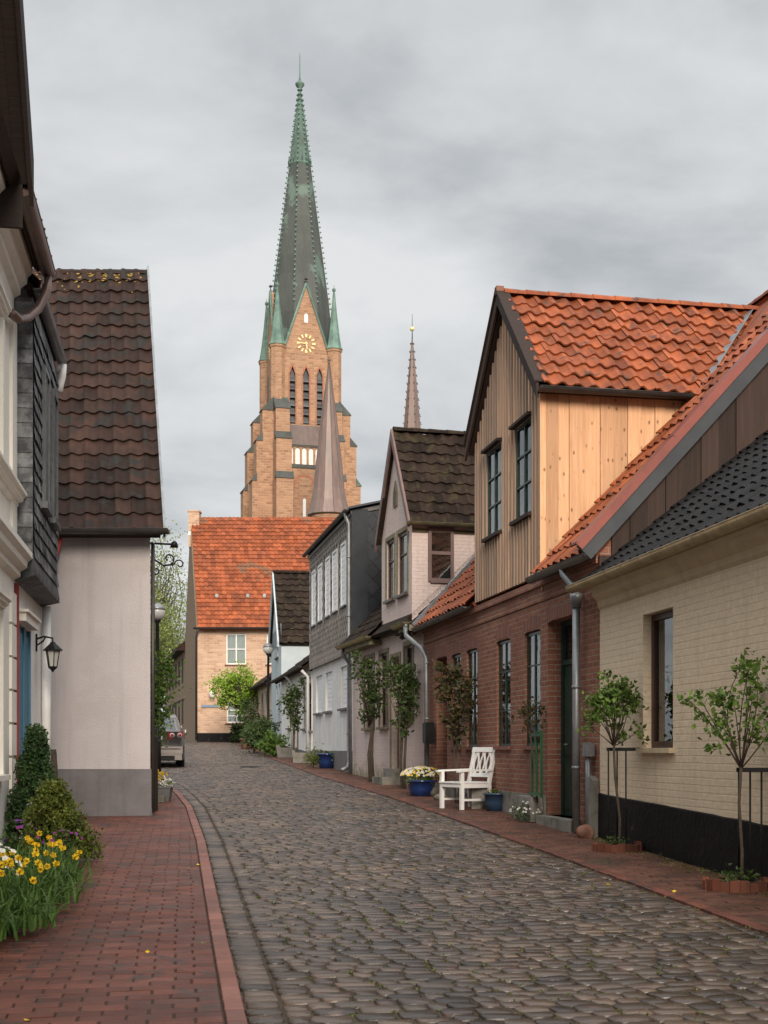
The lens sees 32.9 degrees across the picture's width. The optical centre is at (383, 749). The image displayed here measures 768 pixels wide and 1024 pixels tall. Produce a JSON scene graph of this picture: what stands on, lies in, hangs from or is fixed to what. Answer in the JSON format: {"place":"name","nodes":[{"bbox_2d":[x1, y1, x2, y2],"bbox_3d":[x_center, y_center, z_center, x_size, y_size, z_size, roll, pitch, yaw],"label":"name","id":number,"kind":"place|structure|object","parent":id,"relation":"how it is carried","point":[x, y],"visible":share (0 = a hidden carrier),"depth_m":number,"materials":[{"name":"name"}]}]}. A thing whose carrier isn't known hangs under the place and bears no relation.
{"place":"outdoors","nodes":[
{"label":"outdoors","id":0,"kind":"place"},
{"bbox_2d":[0,785,225,1023],"bbox_3d":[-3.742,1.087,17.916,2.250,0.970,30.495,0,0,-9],"label":"pavement","id":1,"kind":"structure","parent":0,"point":[142,874],"depth_m":8.90,"materials":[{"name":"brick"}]},
{"bbox_2d":[1,843,51,936],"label":"flower bed","id":2,"kind":"object","parent":1,"relation":"on","point":[7,933],"depth_m":9.37,"materials":[{"name":"soil"}]},
{"bbox_2d":[0,843,21,887],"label":"bed flowers","id":3,"kind":"object","parent":2,"relation":"on","point":[2,850],"visible":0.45,"depth_m":10.12,"materials":[{"name":"white plant"}]},
{"bbox_2d":[0,857,29,909],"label":"narcissus clump","id":4,"kind":"object","parent":2,"relation":"on","point":[8,861],"visible":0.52,"depth_m":9.49,"materials":[{"name":"green plant"}]},
{"bbox_2d":[0,895,42,941],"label":"narcissus clump","id":5,"kind":"object","parent":2,"relation":"on","point":[4,920],"visible":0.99,"depth_m":8.73,"materials":[{"name":"green plant"}]},
{"bbox_2d":[0,819,45,860],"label":"bed flowers","id":6,"kind":"object","parent":2,"relation":"on","point":[5,837],"visible":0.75,"depth_m":12.37,"materials":[{"name":"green plant"}]},
{"bbox_2d":[0,842,47,876],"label":"narcissus clump","id":7,"kind":"object","parent":2,"relation":"on","point":[15,868],"visible":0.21,"depth_m":11.43,"materials":[{"name":"green plant"}]},
{"bbox_2d":[0,868,79,931],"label":"narcissus clump","id":8,"kind":"object","parent":2,"relation":"on","point":[38,911],"visible":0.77,"depth_m":9.18,"materials":[{"name":"green plant"}]},
{"bbox_2d":[0,850,86,914],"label":"narcissus clump","id":9,"kind":"object","parent":2,"relation":"on","point":[40,868],"visible":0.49,"depth_m":9.85,"materials":[{"name":"green plant"}]},
{"bbox_2d":[4,722,95,855],"bbox_3d":[-3.706,0.443,13.826,1.160,1.480,1.044,0,0,0],"label":"dwarf conifer","id":10,"kind":"object","parent":2,"relation":"on","point":[34,768],"visible":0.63,"depth_m":13.79,"materials":[{"name":"green plant"}]},
{"bbox_2d":[6,853,98,904],"bbox_3d":[-2.736,1.030,10.451,1.096,0.396,0.909,0,0,-31],"label":"narcissus clump","id":11,"kind":"object","parent":2,"relation":"on","point":[56,878],"visible":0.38,"depth_m":10.43,"materials":[{"name":"green plant"}]},
{"bbox_2d":[9,837,104,896],"bbox_3d":[-2.842,0.969,10.876,1.047,0.493,1.010,0,0,-36],"label":"narcissus clump","id":12,"kind":"object","parent":2,"relation":"on","point":[31,842],"visible":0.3,"depth_m":10.90,"materials":[{"name":"green plant"}]},
{"bbox_2d":[13,776,105,862],"bbox_3d":[-3.388,0.734,13.425,0.991,0.928,1.017,0,0,0],"label":"dwarf conifer","id":13,"kind":"object","parent":2,"relation":"on","point":[64,813],"visible":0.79,"depth_m":13.37,"materials":[{"name":"green plant"}]},
{"bbox_2d":[14,830,105,871],"bbox_3d":[-3.074,0.958,12.005,0.980,0.450,1.030,0,0,28],"label":"narcissus clump","id":14,"kind":"object","parent":2,"relation":"on","point":[48,837],"visible":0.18,"depth_m":11.95,"materials":[{"name":"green plant"}]},
{"bbox_2d":[19,842,103,882],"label":"narcissus clump","id":15,"kind":"object","parent":2,"relation":"on","point":[78,852],"visible":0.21,"depth_m":11.60,"materials":[{"name":"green plant"}]},
{"bbox_2d":[45,830,82,863],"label":"bed flowers","id":16,"kind":"object","parent":2,"relation":"in","point":[69,840],"visible":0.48,"depth_m":12.79,"materials":[{"name":"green plant"}]},
{"bbox_2d":[51,749,57,779],"bbox_3d":[-4.978,0.527,19.601,0.106,1.072,0.102,0,0,-23],"label":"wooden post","id":17,"kind":"object","parent":1,"relation":"on","point":[54,756],"visible":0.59,"depth_m":19.56,"materials":[{"name":"brown wood"}]},
{"bbox_2d":[150,734,157,810],"bbox_3d":[-3.842,0.358,21.476,0.125,1.248,1.812,0,0,-13],"label":"wooden fence","id":18,"kind":"object","parent":1,"relation":"on","point":[156,773],"visible":0.23,"depth_m":20.63,"materials":[{"name":"brown wood"}]},
{"bbox_2d":[158,770,174,800],"bbox_3d":[-3.935,0.597,23.065,0.513,0.620,0.468,0,0,0],"label":"planter","id":19,"kind":"object","parent":1,"relation":"on","point":[166,790],"visible":0.69,"depth_m":22.98,"materials":[{"name":"stone"}]},
{"bbox_2d":[150,642,191,747],"bbox_3d":[-4.674,-0.698,26.474,1.494,3.012,1.397,0,0,-14],"label":"climbing shrub","id":20,"kind":"object","parent":1,"relation":"on","point":[160,700],"visible":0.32,"depth_m":26.41,"materials":[{"name":"green plant"}]},
{"bbox_2d":[158,780,247,1023],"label":"kerb","id":21,"kind":"structure","parent":1,"relation":"on","point":[234,1011],"depth_m":9.08,"materials":[{"name":"brick"}]},
{"bbox_2d":[23,0,767,711],"label":"sky","id":22,"kind":"structure","parent":0,"point":[461,150],"materials":[{"name":"grey"}]},
{"bbox_2d":[159,741,767,1023],"bbox_3d":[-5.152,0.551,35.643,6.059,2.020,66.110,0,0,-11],"label":"road","id":23,"kind":"structure","parent":0,"point":[226,779],"depth_m":9.79,"materials":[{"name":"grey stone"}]},
{"bbox_2d":[150,603,164,771],"bbox_3d":[-5.930,-1.603,34.000,0.436,4.465,0.436,0,0,0],"label":"street lamp","id":24,"kind":"object","parent":23,"relation":"on","point":[159,612],"visible":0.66,"depth_m":33.93,"materials":[{"name":"black metal"}]},
{"bbox_2d":[150,711,187,766],"bbox_3d":[-6.858,-0.308,38.628,2.048,1.620,4.242,0,0,-10],"label":"parked car","id":25,"kind":"object","parent":23,"relation":"on","point":[174,741],"visible":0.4,"depth_m":36.70,"materials":[{"name":"silver metal"}]},
{"bbox_2d":[208,798,767,1023],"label":"moss","id":26,"kind":"object","parent":23,"relation":"on","point":[433,969],"visible":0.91,"depth_m":9.83,"materials":[{"name":"green plant"}]},
{"bbox_2d":[236,743,767,927],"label":"pavement","id":27,"kind":"structure","parent":0,"point":[746,906],"depth_m":14.33,"materials":[{"name":"brick"}]},
{"bbox_2d":[230,697,261,728],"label":"shrub","id":28,"kind":"object","parent":27,"relation":"on","point":[250,717],"visible":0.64,"depth_m":58.81,"materials":[{"name":"green plant"}]},
{"bbox_2d":[240,708,284,754],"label":"shrub","id":29,"kind":"object","parent":27,"relation":"on","point":[257,731],"visible":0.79,"depth_m":47.01,"materials":[{"name":"green plant"}]},
{"bbox_2d":[254,729,290,756],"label":"shrub","id":30,"kind":"object","parent":27,"relation":"on","point":[269,743],"visible":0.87,"depth_m":45.36,"materials":[{"name":"green plant"}]},
{"bbox_2d":[276,745,297,757],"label":"stone trough","id":31,"kind":"object","parent":27,"relation":"on","point":[284,752],"visible":0.42,"depth_m":44.43,"materials":[{"name":"stone"}]},
{"bbox_2d":[276,674,309,761],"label":"climbing rose","id":32,"kind":"object","parent":27,"relation":"on","point":[289,699],"visible":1,"depth_m":40.98,"materials":[{"name":"green plant"}]},
{"bbox_2d":[292,750,314,762],"bbox_3d":[-2.462,0.200,40.000,0.700,0.400,0.600,0,0,0],"label":"stone trough","id":33,"kind":"object","parent":27,"relation":"on","point":[298,758],"visible":0.77,"depth_m":39.70,"materials":[{"name":"stone"}]},
{"bbox_2d":[302,743,322,767],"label":"round bush","id":34,"kind":"object","parent":27,"relation":"on","point":[315,758],"visible":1,"depth_m":36.13,"materials":[{"name":"green plant"}]},
{"bbox_2d":[317,749,333,768],"bbox_3d":[-1.586,0.235,36.174,0.571,0.560,0.571,0,0,0],"label":"flower pot","id":35,"kind":"object","parent":27,"relation":"on","point":[325,760],"visible":0.94,"depth_m":35.97,"materials":[{"name":"ceramic"}]},
{"bbox_2d":[349,649,387,781],"bbox_3d":[-0.266,-0.760,29.358,1.057,3.026,0.829,0,0,26],"label":"climbing rose","id":36,"kind":"object","parent":27,"relation":"on","point":[373,691],"visible":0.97,"depth_m":29.34,"materials":[{"name":"green plant"}]},
{"bbox_2d":[378,655,420,788],"bbox_3d":[0.457,-0.564,26.669,1.185,2.788,0.898,0,0,0],"label":"climbing rose","id":37,"kind":"object","parent":27,"relation":"on","point":[404,693],"visible":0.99,"depth_m":26.66,"materials":[{"name":"green plant"}]},
{"bbox_2d":[400,766,439,795],"bbox_3d":[0.709,0.579,24.463,0.843,0.575,0.713,0,0,0],"label":"flower pot","id":38,"kind":"object","parent":27,"relation":"on","point":[425,786],"visible":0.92,"depth_m":24.26,"materials":[{"name":"ceramic"}]},
{"bbox_2d":[431,659,476,802],"bbox_3d":[1.224,-0.310,22.510,0.855,2.532,0.646,0,0,0],"label":"climbing rose","id":39,"kind":"object","parent":27,"relation":"on","point":[460,710],"visible":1,"depth_m":22.49,"materials":[{"name":"green plant"}]},
{"bbox_2d":[436,747,494,809],"bbox_3d":[1.358,0.458,21.268,0.787,1.010,0.660,0,0,-32],"label":"garden chair","id":40,"kind":"object","parent":27,"relation":"on","point":[468,784],"visible":0.97,"depth_m":21.27,"materials":[{"name":"white paint"}]},
{"bbox_2d":[471,788,486,808],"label":"stone block","id":41,"kind":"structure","parent":27,"relation":"on","point":[476,793],"depth_m":21.18,"materials":[{"name":"stone"}]},
{"bbox_2d":[483,788,502,810],"bbox_3d":[1.808,0.792,20.800,0.461,0.369,0.461,0,0,0],"label":"flower pot","id":42,"kind":"object","parent":27,"relation":"on","point":[493,800],"visible":0.84,"depth_m":20.63,"materials":[{"name":"blue ceramic"}]},
{"bbox_2d":[507,800,542,821],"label":"flower clump","id":43,"kind":"object","parent":27,"relation":"on","point":[524,812],"visible":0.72,"depth_m":18.66,"materials":[{"name":"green plant"}]},
{"bbox_2d":[514,795,541,821],"bbox_3d":[2.119,0.850,19.000,0.210,0.360,0.840,0,0,-11],"label":"stone trough","id":44,"kind":"object","parent":27,"relation":"on","point":[533,804],"visible":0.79,"depth_m":18.62,"materials":[{"name":"stone"}]},
{"bbox_2d":[507,696,547,801],"bbox_3d":[2.056,-0.026,18.547,0.645,1.549,0.482,0,0,17],"label":"rose bush","id":45,"kind":"object","parent":44,"relation":"in","point":[524,712],"visible":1,"depth_m":18.47,"materials":[{"name":"green plant"}]},
{"bbox_2d":[529,731,542,797],"bbox_3d":[2.160,0.197,18.451,0.045,0.940,0.550,0,0,-11],"label":"green trellis","id":46,"kind":"object","parent":44,"relation":"on","point":[536,734],"visible":0.91,"depth_m":18.44,"materials":[{"name":"paint"}]},
{"bbox_2d":[576,824,593,838],"bbox_3d":[2.503,1.028,16.343,0.236,0.236,0.168,9,-15,36],"label":"boulder","id":47,"kind":"object","parent":27,"relation":"on","point":[586,831],"visible":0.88,"depth_m":16.30,"materials":[{"name":"brown stone"}]},
{"bbox_2d":[592,831,641,852],"bbox_3d":[2.668,1.062,14.857,0.569,0.275,0.400,0,0,0],"label":"brick edging","id":48,"kind":"object","parent":27,"relation":"on","point":[615,846],"visible":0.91,"depth_m":14.72,"materials":[{"name":"brick"}]},
{"bbox_2d":[576,669,649,843],"bbox_3d":[2.609,0.129,14.844,0.859,2.110,0.771,0,0,10],"label":"rose tree","id":49,"kind":"object","parent":48,"relation":"in","point":[607,699],"visible":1,"depth_m":14.81,"materials":[{"name":"green plant"}]},
{"bbox_2d":[606,748,635,843],"bbox_3d":[2.758,0.586,14.985,0.380,1.228,0.036,0,0,6],"label":"plant support","id":50,"kind":"object","parent":48,"relation":"in","point":[621,749],"visible":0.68,"depth_m":14.98,"materials":[{"name":"black metal"}]},
{"bbox_2d":[570,837,767,900],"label":"moss","id":51,"kind":"object","parent":27,"relation":"on","point":[689,869],"visible":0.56,"depth_m":13.38,"materials":[{"name":"green plant"}]},
{"bbox_2d":[702,863,767,892],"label":"brick edging","id":52,"kind":"object","parent":27,"relation":"on","point":[730,885],"visible":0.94,"depth_m":11.49,"materials":[{"name":"brick"}]},
{"bbox_2d":[676,647,767,880],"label":"rose tree","id":53,"kind":"object","parent":52,"relation":"in","point":[719,697],"visible":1,"depth_m":11.61,"materials":[{"name":"green plant"}]},
{"bbox_2d":[736,768,767,881],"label":"plant support","id":54,"kind":"object","parent":52,"relation":"in","point":[760,770],"visible":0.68,"depth_m":11.74,"materials":[{"name":"black metal"}]},
{"bbox_3d":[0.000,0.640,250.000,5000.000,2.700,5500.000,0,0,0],"label":"ground","id":55,"kind":"structure","parent":0,"visible":0},
{"bbox_2d":[0,0,55,854],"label":"ivory house","id":56,"kind":"structure","parent":55,"relation":"on","point":[24,248],"depth_m":13.33,"materials":[{"name":"white paint"}]},
{"bbox_2d":[14,273,66,838],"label":"slate jetty house","id":57,"kind":"structure","parent":55,"relation":"on","point":[40,382],"depth_m":15.20,"materials":[{"name":"grey paint"}]},
{"bbox_2d":[40,364,52,517],"bbox_3d":[-4.010,-3.660,15.455,0.090,1.680,0.660,0,0,-9],"label":"window","id":58,"kind":"structure","parent":57,"relation":"in","point":[45,379],"depth_m":15.31,"materials":[{"name":"glass"}]},
{"bbox_2d":[35,634,62,671],"bbox_3d":[-4.247,-1.230,16.511,0.341,0.480,0.225,0,0,4],"label":"wall lantern","id":59,"kind":"object","parent":57,"relation":"attached to","point":[52,649],"depth_m":16.46,"materials":[{"name":"black metal"}]},
{"bbox_2d":[49,388,60,530],"bbox_3d":[-4.162,-3.660,16.444,0.090,1.680,0.660,0,0,-9],"label":"window","id":60,"kind":"structure","parent":57,"relation":"in","point":[55,522],"depth_m":16.28,"materials":[{"name":"glass"}]},
{"bbox_2d":[33,266,169,815],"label":"grey house","id":61,"kind":"structure","parent":55,"relation":"on","point":[111,510],"depth_m":19.80,"materials":[{"name":"brown tile"}]},
{"bbox_2d":[150,541,183,582],"bbox_3d":[-3.747,-3.195,22.000,0.707,0.750,0.133,0,0,0],"label":"wrought iron bracket","id":62,"kind":"object","parent":61,"relation":"attached to","point":[173,544],"visible":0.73,"depth_m":21.99,"materials":[{"name":"black metal"}]},
{"bbox_2d":[150,583,186,707],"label":"tree","id":63,"kind":"object","parent":55,"relation":"on","point":[167,638],"visible":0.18,"depth_m":110.96,"materials":[{"name":"green plant"}]},
{"bbox_2d":[150,520,187,648],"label":"tree","id":64,"kind":"object","parent":55,"relation":"on","point":[165,592],"visible":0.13,"depth_m":127.08,"materials":[{"name":"green plant"}]},
{"bbox_2d":[159,641,184,738],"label":"brown brick wing","id":65,"kind":"structure","parent":55,"relation":"on","point":[178,657],"depth_m":81.89,"materials":[{"name":"brown brick"}]},
{"bbox_2d":[202,659,261,717],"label":"tree","id":66,"kind":"object","parent":55,"relation":"on","point":[234,692],"visible":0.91,"depth_m":61.71,"materials":[{"name":"green plant"}]},
{"bbox_2d":[227,720,243,742],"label":"shrub","id":67,"kind":"object","parent":55,"relation":"on","point":[235,728],"visible":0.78,"depth_m":65.69,"materials":[{"name":"green plant"}]},
{"bbox_2d":[232,721,259,752],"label":"shrub","id":68,"kind":"object","parent":55,"relation":"on","point":[244,735],"visible":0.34,"depth_m":49.32,"materials":[{"name":"green plant"}]},
{"bbox_2d":[248,673,270,738],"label":"beige house","id":69,"kind":"structure","parent":55,"relation":"on","point":[260,686],"depth_m":59.60,"materials":[{"name":"brown tile"}]},
{"bbox_2d":[185,510,335,741],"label":"brick house","id":70,"kind":"structure","parent":55,"relation":"on","point":[234,563],"depth_m":69.05,"materials":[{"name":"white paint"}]},
{"bbox_2d":[225,701,245,723],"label":"window","id":71,"kind":"structure","parent":70,"relation":"in","point":[231,715],"depth_m":67.17,"materials":[{"name":"white paint"}]},
{"bbox_2d":[225,634,246,665],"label":"window","id":72,"kind":"structure","parent":70,"relation":"in","point":[235,643],"depth_m":67.17,"materials":[{"name":"white paint"}]},
{"bbox_2d":[268,570,309,739],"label":"pale blue house","id":73,"kind":"structure","parent":55,"relation":"on","point":[289,632],"depth_m":51.56,"materials":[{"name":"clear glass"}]},
{"bbox_2d":[270,655,312,752],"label":"white house","id":74,"kind":"structure","parent":55,"relation":"on","point":[291,676],"depth_m":43.38,"materials":[{"name":"paint"}]},
{"bbox_2d":[240,53,421,516],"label":"cathedral","id":75,"kind":"structure","parent":55,"relation":"on","point":[300,457],"depth_m":213.43,"materials":[{"name":"brick"}]},
{"bbox_2d":[302,500,381,773],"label":"slate clad house","id":76,"kind":"structure","parent":55,"relation":"on","point":[344,558],"depth_m":35.42,"materials":[{"name":"tile"}]},
{"bbox_2d":[310,569,315,627],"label":"window","id":77,"kind":"structure","parent":76,"relation":"in","point":[313,574],"depth_m":39.84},
{"bbox_2d":[313,676,321,715],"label":"window","id":78,"kind":"structure","parent":76,"relation":"in","point":[320,677],"depth_m":39.51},
{"bbox_2d":[316,563,322,623],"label":"window","id":79,"kind":"structure","parent":76,"relation":"in","point":[320,571],"depth_m":38.41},
{"bbox_2d":[322,672,331,713],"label":"window","id":80,"kind":"structure","parent":76,"relation":"in","point":[329,674],"depth_m":37.60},
{"bbox_2d":[324,555,329,618],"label":"window","id":81,"kind":"structure","parent":76,"relation":"in","point":[327,561],"depth_m":37.10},
{"bbox_2d":[331,548,337,614],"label":"window","id":82,"kind":"structure","parent":76,"relation":"in","point":[335,553],"depth_m":35.72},
{"bbox_2d":[337,666,346,710],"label":"window","id":83,"kind":"structure","parent":76,"relation":"in","point":[344,668],"depth_m":35.05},
{"bbox_2d":[339,540,345,608],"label":"window","id":84,"kind":"structure","parent":76,"relation":"in","point":[343,546],"depth_m":34.41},
{"bbox_2d":[335,426,474,785],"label":"pink house","id":85,"kind":"structure","parent":55,"relation":"on","point":[425,534],"depth_m":28.15,"materials":[{"name":"paint"}]},
{"bbox_2d":[361,658,372,730],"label":"window","id":86,"kind":"structure","parent":85,"relation":"in","point":[369,725],"depth_m":31.34,"materials":[{"name":"brown glass"}]},
{"bbox_2d":[376,653,387,729],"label":"window","id":87,"kind":"structure","parent":85,"relation":"in","point":[384,655],"depth_m":29.89,"materials":[{"name":"brown glass"}]},
{"bbox_2d":[383,539,394,603],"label":"window","id":88,"kind":"structure","parent":85,"relation":"in","point":[391,543],"depth_m":29.22,"materials":[{"name":"brown glass"}]},
{"bbox_2d":[393,481,397,507],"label":"attic window","id":89,"kind":"structure","parent":85,"relation":"in","point":[395,492],"depth_m":28.50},
{"bbox_2d":[397,660,398,767],"bbox_3d":[0.410,-0.811,28.649,0.065,2.467,0.744,0,0,-14],"label":"door","id":90,"kind":"structure","parent":85,"relation":"in","point":[397,660],"depth_m":28.92,"materials":[{"name":"brown wood"}]},
{"bbox_2d":[394,531,407,598],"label":"window","id":91,"kind":"structure","parent":85,"relation":"in","point":[403,537],"depth_m":28.19,"materials":[{"name":"brown glass"}]},
{"bbox_2d":[400,645,411,722],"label":"window","id":92,"kind":"structure","parent":85,"relation":"in","point":[409,648],"depth_m":27.76,"materials":[{"name":"brown glass"}]},
{"bbox_2d":[428,527,453,582],"bbox_3d":[1.204,-4.110,27.426,0.560,1.180,0.060,0,0,-14],"label":"window","id":93,"kind":"structure","parent":85,"relation":"in","point":[440,545],"depth_m":27.43,"materials":[{"name":"brown glass"}]},
{"bbox_2d":[411,285,767,832],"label":"brick house","id":94,"kind":"structure","parent":55,"relation":"on","point":[600,429],"depth_m":19.07,"materials":[{"name":"red brick"}]},
{"bbox_2d":[422,722,433,743],"bbox_3d":[0.869,-0.330,25.381,0.180,0.420,0.280,0,0,-11],"label":"meter box","id":95,"kind":"object","parent":94,"relation":"attached to","point":[427,732],"visible":1,"depth_m":25.26,"materials":[{"name":"black metal"}]},
{"bbox_2d":[448,654,461,749],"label":"window","id":96,"kind":"structure","parent":94,"relation":"in","point":[457,658],"depth_m":23.91,"materials":[{"name":"black glass"}]},
{"bbox_2d":[463,649,476,749],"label":"window","id":97,"kind":"structure","parent":94,"relation":"in","point":[472,654],"depth_m":22.78,"materials":[{"name":"black glass"}]},
{"bbox_2d":[481,443,501,542],"bbox_3d":[1.783,-4.189,21.197,0.150,1.481,0.984,0,0,-11],"label":"window","id":98,"kind":"structure","parent":94,"relation":"in","point":[494,456],"depth_m":21.21,"materials":[{"name":"black glass"}]},
{"bbox_2d":[493,639,510,749],"bbox_3d":[1.911,-0.873,20.709,0.120,1.735,0.898,0,0,-11],"label":"window","id":99,"kind":"structure","parent":94,"relation":"in","point":[505,646],"depth_m":20.72,"materials":[{"name":"black glass"}]},
{"bbox_2d":[509,418,530,525],"bbox_3d":[2.092,-4.189,19.572,0.150,1.481,0.979,0,0,-11],"label":"window","id":100,"kind":"structure","parent":94,"relation":"in","point":[523,433],"depth_m":19.68,"materials":[{"name":"black glass"}]},
{"bbox_2d":[520,631,540,749],"bbox_3d":[2.200,-0.873,19.192,0.120,1.735,0.891,0,0,-11],"label":"window","id":101,"kind":"structure","parent":94,"relation":"in","point":[533,639],"depth_m":19.21,"materials":[{"name":"black glass"}]},
{"bbox_2d":[561,619,571,815],"bbox_3d":[2.660,-0.448,17.844,0.142,2.744,1.380,0,0,-11],"label":"door","id":102,"kind":"structure","parent":94,"relation":"in","point":[566,626],"depth_m":18.34,"materials":[{"name":"black wood"}]},
{"bbox_2d":[582,742,594,823],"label":"utility pipes","id":103,"kind":"object","parent":94,"relation":"attached to","point":[588,750],"visible":0.78,"depth_m":16.57,"materials":[{"name":"metal"}]},
{"bbox_2d":[588,774,598,837],"bbox_3d":[2.650,0.708,16.529,0.080,0.800,0.280,0,0,-11],"label":"render patch","id":104,"kind":"object","parent":94,"relation":"attached to","point":[593,786],"visible":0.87,"depth_m":16.41,"materials":[{"name":"concrete"}]},
{"bbox_2d":[566,430,767,881],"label":"cream house","id":105,"kind":"structure","parent":55,"relation":"on","point":[679,589],"depth_m":13.67,"materials":[{"name":"brick"}]},
{"bbox_2d":[636,609,674,752],"bbox_3d":[3.091,-0.757,14.461,0.240,1.577,1.000,0,0,-9],"label":"window","id":106,"kind":"structure","parent":105,"relation":"in","point":[661,623],"depth_m":14.68,"materials":[{"name":"black glass"}]},
{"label":"pavement bed","id":107,"kind":"structure","parent":0,"visible":0},
{"bbox_2d":[263,643,273,732],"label":"street lamp","id":108,"kind":"object","parent":107,"relation":"on","point":[268,649],"visible":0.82,"depth_m":52.95,"materials":[{"name":"black metal"}]},
{"bbox_2d":[233,743,767,934],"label":"kerb","id":109,"kind":"structure","parent":107,"relation":"on","point":[737,920],"depth_m":13.19,"materials":[{"name":"stone"}]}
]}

